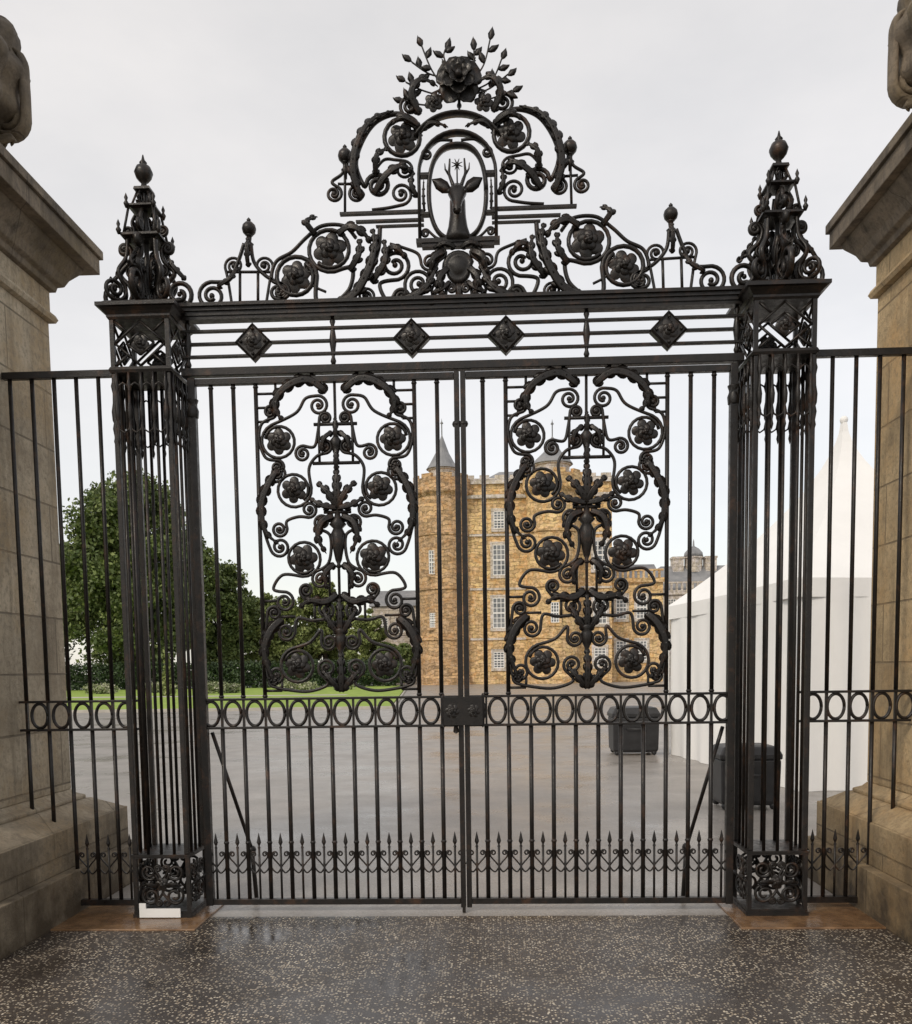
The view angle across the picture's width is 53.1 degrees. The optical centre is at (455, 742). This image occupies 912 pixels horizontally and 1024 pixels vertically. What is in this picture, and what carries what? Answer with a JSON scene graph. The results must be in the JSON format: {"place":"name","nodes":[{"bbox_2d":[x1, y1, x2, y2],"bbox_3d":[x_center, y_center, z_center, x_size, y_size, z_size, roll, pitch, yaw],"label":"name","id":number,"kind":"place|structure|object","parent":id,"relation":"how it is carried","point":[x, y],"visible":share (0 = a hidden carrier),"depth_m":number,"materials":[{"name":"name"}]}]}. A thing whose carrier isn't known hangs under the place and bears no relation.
{"place":"outdoors","nodes":[
{"label":"outdoors","id":0,"kind":"place"},
{"bbox_2d":[66,685,403,709],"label":"lawn","id":1,"kind":"structure","parent":0,"point":[353,692],"depth_m":62.29,"materials":[{"name":"green plant"}]},
{"bbox_2d":[81,682,109,693],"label":"flowering shrub","id":2,"kind":"object","parent":1,"relation":"on","point":[95,687],"visible":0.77,"depth_m":77.71,"materials":[{"name":"plant"}]},
{"bbox_2d":[98,683,119,693],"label":"flowering shrub","id":3,"kind":"object","parent":1,"relation":"on","point":[107,689],"visible":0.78,"depth_m":77.70,"materials":[{"name":"green plant"}]},
{"bbox_2d":[145,682,162,692],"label":"flowering shrub","id":4,"kind":"object","parent":1,"relation":"on","point":[157,684],"visible":0.26,"depth_m":79.53,"materials":[{"name":"green plant"}]},
{"bbox_2d":[162,653,176,695],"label":"conifer shrub","id":5,"kind":"object","parent":1,"relation":"on","point":[164,681],"visible":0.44,"depth_m":67.39,"materials":[{"name":"green plant"}]},
{"bbox_2d":[71,694,347,697],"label":"gravel path","id":6,"kind":"structure","parent":1,"relation":"on","point":[216,696],"depth_m":65.32,"materials":[{"name":"grey gravel"}]},
{"bbox_2d":[207,680,229,693],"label":"flowering shrub","id":7,"kind":"object","parent":1,"relation":"on","point":[213,688],"visible":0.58,"depth_m":73.33,"materials":[{"name":"green plant"}]},
{"bbox_2d":[218,682,245,692],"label":"flowering shrub","id":8,"kind":"object","parent":1,"relation":"on","point":[235,688],"visible":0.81,"depth_m":74.28,"materials":[{"name":"plant"}]},
{"bbox_2d":[65,658,399,690],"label":"hedge","id":9,"kind":"object","parent":1,"relation":"on","point":[251,676],"visible":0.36,"depth_m":95.31,"materials":[{"name":"green plant"}]},
{"bbox_2d":[277,679,299,691],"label":"flowering shrub","id":10,"kind":"object","parent":1,"relation":"on","point":[288,684],"visible":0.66,"depth_m":77.01,"materials":[{"name":"green plant"}]},
{"bbox_2d":[297,681,319,689],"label":"flowering shrub","id":11,"kind":"object","parent":1,"relation":"on","point":[308,685],"visible":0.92,"depth_m":77.00,"materials":[{"name":"green plant"}]},
{"bbox_2d":[369,590,416,683],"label":"stone building","id":12,"kind":"structure","parent":0,"point":[383,609],"depth_m":118.48,"materials":[{"name":"grey stone"}]},
{"bbox_2d":[377,615,389,634],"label":"window","id":13,"kind":"structure","parent":12,"relation":"in","point":[387,618],"depth_m":118.32,"materials":[{"name":"white glass"}]},
{"bbox_2d":[393,616,405,634],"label":"window","id":14,"kind":"structure","parent":12,"relation":"in","point":[394,617],"depth_m":118.29,"materials":[{"name":"white glass"}]},
{"bbox_2d":[0,915,911,1023],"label":"pavement","id":15,"kind":"structure","parent":0,"point":[671,969],"depth_m":5.53,"materials":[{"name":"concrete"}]},
{"bbox_2d":[0,143,138,960],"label":"stone gate pier","id":16,"kind":"structure","parent":15,"relation":"on","point":[48,245],"depth_m":7.03,"materials":[{"name":"grey stone"}]},
{"bbox_2d":[0,15,31,147],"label":"carved stone finial","id":17,"kind":"object","parent":16,"relation":"on","point":[15,110],"visible":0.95,"depth_m":6.97,"materials":[{"name":"stone"}]},
{"bbox_2d":[808,112,911,945],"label":"stone gate pier","id":18,"kind":"structure","parent":15,"relation":"on","point":[870,222],"depth_m":6.90,"materials":[{"name":"stone"}]},
{"bbox_2d":[887,0,911,111],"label":"carved stone finial","id":19,"kind":"object","parent":18,"relation":"on","point":[899,76],"visible":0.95,"depth_m":6.72,"materials":[{"name":"stone"}]},
{"bbox_2d":[0,0,911,674],"label":"sky","id":20,"kind":"structure","parent":0,"point":[237,110],"materials":[{"name":"white"}]},
{"bbox_2d":[68,678,852,916],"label":"forecourt","id":21,"kind":"structure","parent":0,"point":[654,765],"depth_m":12.54,"materials":[{"name":"grey asphalt"}]},
{"bbox_2d":[59,541,77,658],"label":"tree","id":22,"kind":"object","parent":21,"relation":"on","point":[67,607],"visible":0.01,"depth_m":108.52,"materials":[{"name":"green plant"}]},
{"bbox_2d":[51,900,223,930],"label":"threshold slab","id":23,"kind":"structure","parent":21,"relation":"on","point":[105,918],"depth_m":6.74,"materials":[{"name":"brown stone"}]},
{"bbox_2d":[94,155,205,917],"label":"iron gate pillar","id":24,"kind":"structure","parent":23,"relation":"on","point":[146,312],"depth_m":6.75,"materials":[{"name":"black metal"}]},
{"bbox_2d":[1,369,144,905],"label":"iron railing","id":25,"kind":"object","parent":24,"relation":"attached to","point":[53,376],"visible":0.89,"depth_m":6.91,"materials":[{"name":"black metal"}]},
{"bbox_2d":[178,27,744,378],"bbox_3d":[0.006,-3.864,6.485,4.080,2.328,0.299,-1,5,2],"label":"gate overthrow","id":26,"kind":"object","parent":24,"relation":"attached to","point":[460,78],"visible":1,"depth_m":6.54,"materials":[{"name":"metal"}]},
{"bbox_2d":[59,467,231,688],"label":"tree","id":27,"kind":"object","parent":21,"relation":"on","point":[95,569],"visible":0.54,"depth_m":96.07,"materials":[{"name":"green plant"}]},
{"bbox_2d":[205,559,260,682],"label":"tree","id":28,"kind":"object","parent":21,"relation":"on","point":[230,635],"visible":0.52,"depth_m":105.45,"materials":[{"name":"green plant"}]},
{"bbox_2d":[238,592,312,673],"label":"tree","id":29,"kind":"object","parent":21,"relation":"on","point":[278,647],"visible":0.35,"depth_m":108.98,"materials":[{"name":"green plant"}]},
{"bbox_2d":[296,581,353,683],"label":"tree","id":30,"kind":"object","parent":21,"relation":"on","point":[318,652],"visible":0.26,"depth_m":112.81,"materials":[{"name":"green plant"}]},
{"bbox_2d":[187,371,484,912],"bbox_3d":[-0.868,-0.714,6.957,2.172,4.006,0.389,0,5,4],"label":"gate leaf","id":31,"kind":"object","parent":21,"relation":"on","point":[459,710],"visible":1,"depth_m":6.80,"materials":[{"name":"metal"}]},
{"bbox_2d":[344,608,388,684],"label":"tree","id":32,"kind":"object","parent":21,"relation":"on","point":[366,649],"visible":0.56,"depth_m":109.32,"materials":[{"name":"green plant"}]},
{"bbox_2d":[372,642,413,684],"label":"tree","id":33,"kind":"object","parent":21,"relation":"on","point":[405,651],"visible":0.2,"depth_m":106.28,"materials":[{"name":"green plant"}]},
{"bbox_2d":[413,419,663,684],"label":"palace","id":34,"kind":"structure","parent":21,"relation":"on","point":[547,524],"depth_m":102.82,"materials":[{"name":"stone"}]},
{"bbox_2d":[426,547,436,576],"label":"window","id":35,"kind":"structure","parent":34,"relation":"in","point":[429,550],"depth_m":101.74,"materials":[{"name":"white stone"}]},
{"bbox_2d":[427,610,436,630],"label":"window","id":36,"kind":"structure","parent":34,"relation":"in","point":[430,613],"depth_m":102.25,"materials":[{"name":"white glass"}]},
{"bbox_2d":[490,541,504,577],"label":"window","id":37,"kind":"structure","parent":34,"relation":"in","point":[497,549],"depth_m":103.33,"materials":[{"name":"white glass"}]},
{"bbox_2d":[490,595,505,630],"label":"window","id":38,"kind":"structure","parent":34,"relation":"in","point":[497,611],"depth_m":103.81,"materials":[{"name":"white glass"}]},
{"bbox_2d":[491,508,504,531],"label":"window","id":39,"kind":"structure","parent":34,"relation":"in","point":[497,514],"depth_m":102.95,"materials":[{"name":"white glass"}]},
{"bbox_2d":[491,649,505,670],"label":"window","id":40,"kind":"structure","parent":34,"relation":"in","point":[498,657],"depth_m":104.24,"materials":[{"name":"white glass"}]},
{"bbox_2d":[548,600,561,625],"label":"window","id":41,"kind":"structure","parent":34,"relation":"in","point":[554,608],"depth_m":100.31,"materials":[{"name":"glass"}]},
{"bbox_2d":[591,537,608,572],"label":"window","id":42,"kind":"structure","parent":34,"relation":"in","point":[600,551],"depth_m":102.80,"materials":[{"name":"white glass"}]},
{"bbox_2d":[591,592,608,626],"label":"window","id":43,"kind":"structure","parent":34,"relation":"in","point":[603,620],"depth_m":103.38,"materials":[{"name":"white glass"}]},
{"bbox_2d":[592,644,608,668],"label":"window","id":44,"kind":"structure","parent":34,"relation":"in","point":[603,650],"depth_m":103.73,"materials":[{"name":"white glass"}]},
{"bbox_2d":[613,593,628,621],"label":"window","id":45,"kind":"structure","parent":34,"relation":"in","point":[619,606],"depth_m":106.19,"materials":[{"name":"white glass"}]},
{"bbox_2d":[614,638,628,661],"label":"window","id":46,"kind":"structure","parent":34,"relation":"in","point":[618,643],"depth_m":106.53,"materials":[{"name":"white glass"}]},
{"bbox_2d":[634,593,648,621],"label":"window","id":47,"kind":"structure","parent":34,"relation":"in","point":[637,615],"depth_m":106.11,"materials":[{"name":"white glass"}]},
{"bbox_2d":[634,638,649,662],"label":"window","id":48,"kind":"structure","parent":34,"relation":"in","point":[645,641],"depth_m":106.37,"materials":[{"name":"white glass"}]},
{"bbox_2d":[607,706,659,754],"bbox_3d":[3.713,-0.260,19.120,0.988,1.000,0.879,-1,5,2],"label":"equipment case","id":49,"kind":"object","parent":21,"relation":"on","point":[631,738],"visible":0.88,"depth_m":18.76,"materials":[{"name":"black plastic"}]},
{"bbox_2d":[657,539,724,677],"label":"palace range","id":50,"kind":"structure","parent":21,"relation":"on","point":[678,577],"depth_m":135.45,"materials":[{"name":"grey stone"}]},
{"bbox_2d":[669,597,677,604],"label":"window","id":51,"kind":"structure","parent":50,"relation":"in","point":[671,599],"depth_m":132.37,"materials":[{"name":"white glass"}]},
{"bbox_2d":[713,743,782,809],"bbox_3d":[3.720,0.429,11.743,0.780,0.820,0.675,-1,5,2],"label":"equipment case","id":52,"kind":"object","parent":21,"relation":"on","point":[719,780],"visible":0.41,"depth_m":11.48,"materials":[{"name":"black plastic"}]},
{"bbox_2d":[667,416,873,791],"bbox_3d":[6.735,-2.611,16.032,4.400,6.100,6.110,-1,5,-4],"label":"marquee tent","id":53,"kind":"object","parent":21,"relation":"on","point":[839,598],"visible":0.47,"depth_m":13.95,"materials":[{"name":"white fabric"}]},
{"bbox_2d":[716,897,885,928],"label":"threshold slab","id":54,"kind":"structure","parent":21,"relation":"on","point":[835,916],"depth_m":6.55,"materials":[{"name":"brown stone"}]},
{"bbox_2d":[726,131,831,915],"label":"iron gate pillar","id":55,"kind":"structure","parent":54,"relation":"on","point":[781,291],"depth_m":6.55,"materials":[{"name":"black metal"}]},
{"bbox_2d":[460,363,739,907],"bbox_3d":[1.061,-0.736,6.895,2.028,4.006,0.399,-1,5,2],"label":"gate leaf","id":56,"kind":"object","parent":55,"relation":"attached to","point":[550,553],"visible":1,"depth_m":6.72,"materials":[{"name":"metal"}]},
{"bbox_2d":[796,347,911,902],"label":"iron railing","id":57,"kind":"object","parent":55,"relation":"attached to","point":[856,354],"visible":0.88,"depth_m":6.68,"materials":[{"name":"black metal"}]},
{"label":"ground","id":58,"kind":"structure","parent":0,"visible":0},
{"bbox_2d":[72,687,407,712],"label":"kerb","id":59,"kind":"structure","parent":58,"relation":"on","point":[258,709],"depth_m":43.04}
]}

